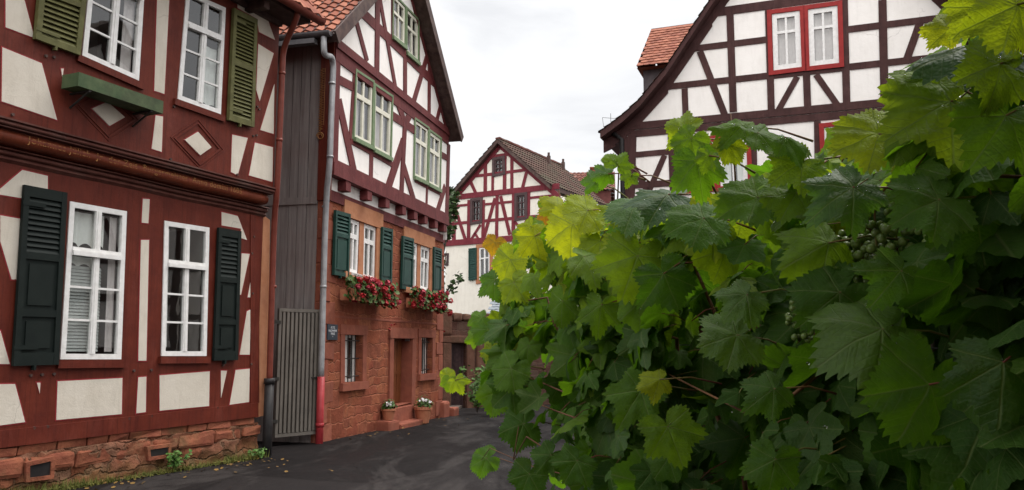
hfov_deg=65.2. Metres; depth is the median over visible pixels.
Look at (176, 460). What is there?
weed
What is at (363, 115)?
window
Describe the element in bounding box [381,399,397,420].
flower pot
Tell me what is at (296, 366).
gate
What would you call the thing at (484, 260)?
window
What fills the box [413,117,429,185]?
window
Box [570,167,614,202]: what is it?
brown brick house
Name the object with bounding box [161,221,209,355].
window
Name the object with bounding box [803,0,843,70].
window
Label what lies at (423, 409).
flower pot
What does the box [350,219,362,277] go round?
window
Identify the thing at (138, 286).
timbered house
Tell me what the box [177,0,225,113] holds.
window
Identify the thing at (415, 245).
window
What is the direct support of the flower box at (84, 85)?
attached to the timbered house at (138, 286)
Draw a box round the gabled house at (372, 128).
[254,0,463,443]
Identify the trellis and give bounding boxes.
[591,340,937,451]
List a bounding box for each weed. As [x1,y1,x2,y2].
[166,449,191,471]
[248,447,266,457]
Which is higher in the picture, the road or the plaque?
the plaque
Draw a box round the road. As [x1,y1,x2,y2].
[70,404,574,489]
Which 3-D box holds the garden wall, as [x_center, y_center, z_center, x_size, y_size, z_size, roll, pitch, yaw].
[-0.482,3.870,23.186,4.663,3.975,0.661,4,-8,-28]
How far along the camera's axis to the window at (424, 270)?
18.32 m
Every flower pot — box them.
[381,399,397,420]
[413,395,433,422]
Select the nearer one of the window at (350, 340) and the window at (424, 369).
the window at (350, 340)
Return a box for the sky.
[429,0,707,281]
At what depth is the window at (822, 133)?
17.28 m
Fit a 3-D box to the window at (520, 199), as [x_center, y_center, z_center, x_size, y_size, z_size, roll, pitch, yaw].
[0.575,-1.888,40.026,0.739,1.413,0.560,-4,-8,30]
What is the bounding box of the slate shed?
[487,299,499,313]
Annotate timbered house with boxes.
[0,0,325,489]
[444,137,606,314]
[598,0,961,198]
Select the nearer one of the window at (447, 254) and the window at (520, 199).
the window at (520, 199)
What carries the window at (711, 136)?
in the brown timbered house at (811, 69)
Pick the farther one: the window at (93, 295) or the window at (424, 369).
the window at (424, 369)
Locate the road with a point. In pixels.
(434, 454)
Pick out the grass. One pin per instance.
(228, 460)
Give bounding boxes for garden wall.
[442,309,552,407]
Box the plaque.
[327,324,337,339]
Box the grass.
[1,450,269,489]
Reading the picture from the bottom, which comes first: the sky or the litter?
the litter
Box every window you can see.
[59,201,126,358]
[81,0,143,79]
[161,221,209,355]
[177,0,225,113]
[345,335,359,381]
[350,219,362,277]
[352,69,374,150]
[363,224,375,276]
[373,83,393,161]
[392,0,407,49]
[406,7,420,65]
[410,243,416,288]
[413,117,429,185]
[420,246,431,291]
[421,338,429,373]
[428,129,441,192]
[444,253,448,265]
[470,197,482,224]
[476,244,492,283]
[492,155,504,176]
[514,192,526,220]
[678,136,715,193]
[713,135,751,190]
[767,5,806,75]
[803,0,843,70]
[819,122,834,150]
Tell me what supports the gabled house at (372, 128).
on the road
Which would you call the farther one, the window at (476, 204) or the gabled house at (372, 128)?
the window at (476, 204)
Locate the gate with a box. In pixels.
[273,308,319,437]
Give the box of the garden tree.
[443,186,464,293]
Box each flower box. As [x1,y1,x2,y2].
[61,72,163,126]
[340,275,400,330]
[406,286,453,331]
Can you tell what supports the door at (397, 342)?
in the gabled house at (372, 128)
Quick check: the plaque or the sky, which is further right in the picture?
the sky
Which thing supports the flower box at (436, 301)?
attached to the gabled house at (372, 128)
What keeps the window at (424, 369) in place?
in the gabled house at (372, 128)
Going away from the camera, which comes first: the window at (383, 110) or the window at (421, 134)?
the window at (383, 110)
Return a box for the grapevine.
[439,0,1023,489]
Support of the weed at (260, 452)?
on the road
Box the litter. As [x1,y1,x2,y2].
[83,418,488,489]
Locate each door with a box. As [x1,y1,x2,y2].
[393,339,401,402]
[451,344,463,407]
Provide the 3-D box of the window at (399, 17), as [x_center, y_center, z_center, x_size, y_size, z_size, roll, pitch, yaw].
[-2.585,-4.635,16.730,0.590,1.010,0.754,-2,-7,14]
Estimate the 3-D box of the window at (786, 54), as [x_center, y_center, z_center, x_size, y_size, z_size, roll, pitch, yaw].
[6.120,-4.539,17.837,0.809,1.514,0.152,-3,-7,20]
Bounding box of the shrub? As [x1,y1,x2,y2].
[458,365,485,412]
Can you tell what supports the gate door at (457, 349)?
in the garden wall
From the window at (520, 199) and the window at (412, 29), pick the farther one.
the window at (520, 199)
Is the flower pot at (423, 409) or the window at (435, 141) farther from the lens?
the window at (435, 141)
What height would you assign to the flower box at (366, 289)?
0.992 m
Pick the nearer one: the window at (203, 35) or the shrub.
the window at (203, 35)
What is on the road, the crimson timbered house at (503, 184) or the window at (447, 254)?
the crimson timbered house at (503, 184)
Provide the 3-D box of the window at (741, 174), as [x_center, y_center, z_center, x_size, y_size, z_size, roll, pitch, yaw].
[5.025,-1.836,18.135,0.819,1.306,0.570,-3,-7,20]
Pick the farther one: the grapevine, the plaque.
the plaque
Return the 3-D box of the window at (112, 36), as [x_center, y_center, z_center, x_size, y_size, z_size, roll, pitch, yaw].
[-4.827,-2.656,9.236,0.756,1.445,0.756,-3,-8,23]
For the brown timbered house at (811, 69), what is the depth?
17.89 m
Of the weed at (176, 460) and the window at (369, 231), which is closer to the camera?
the weed at (176, 460)
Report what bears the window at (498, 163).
in the crimson timbered house at (503, 184)

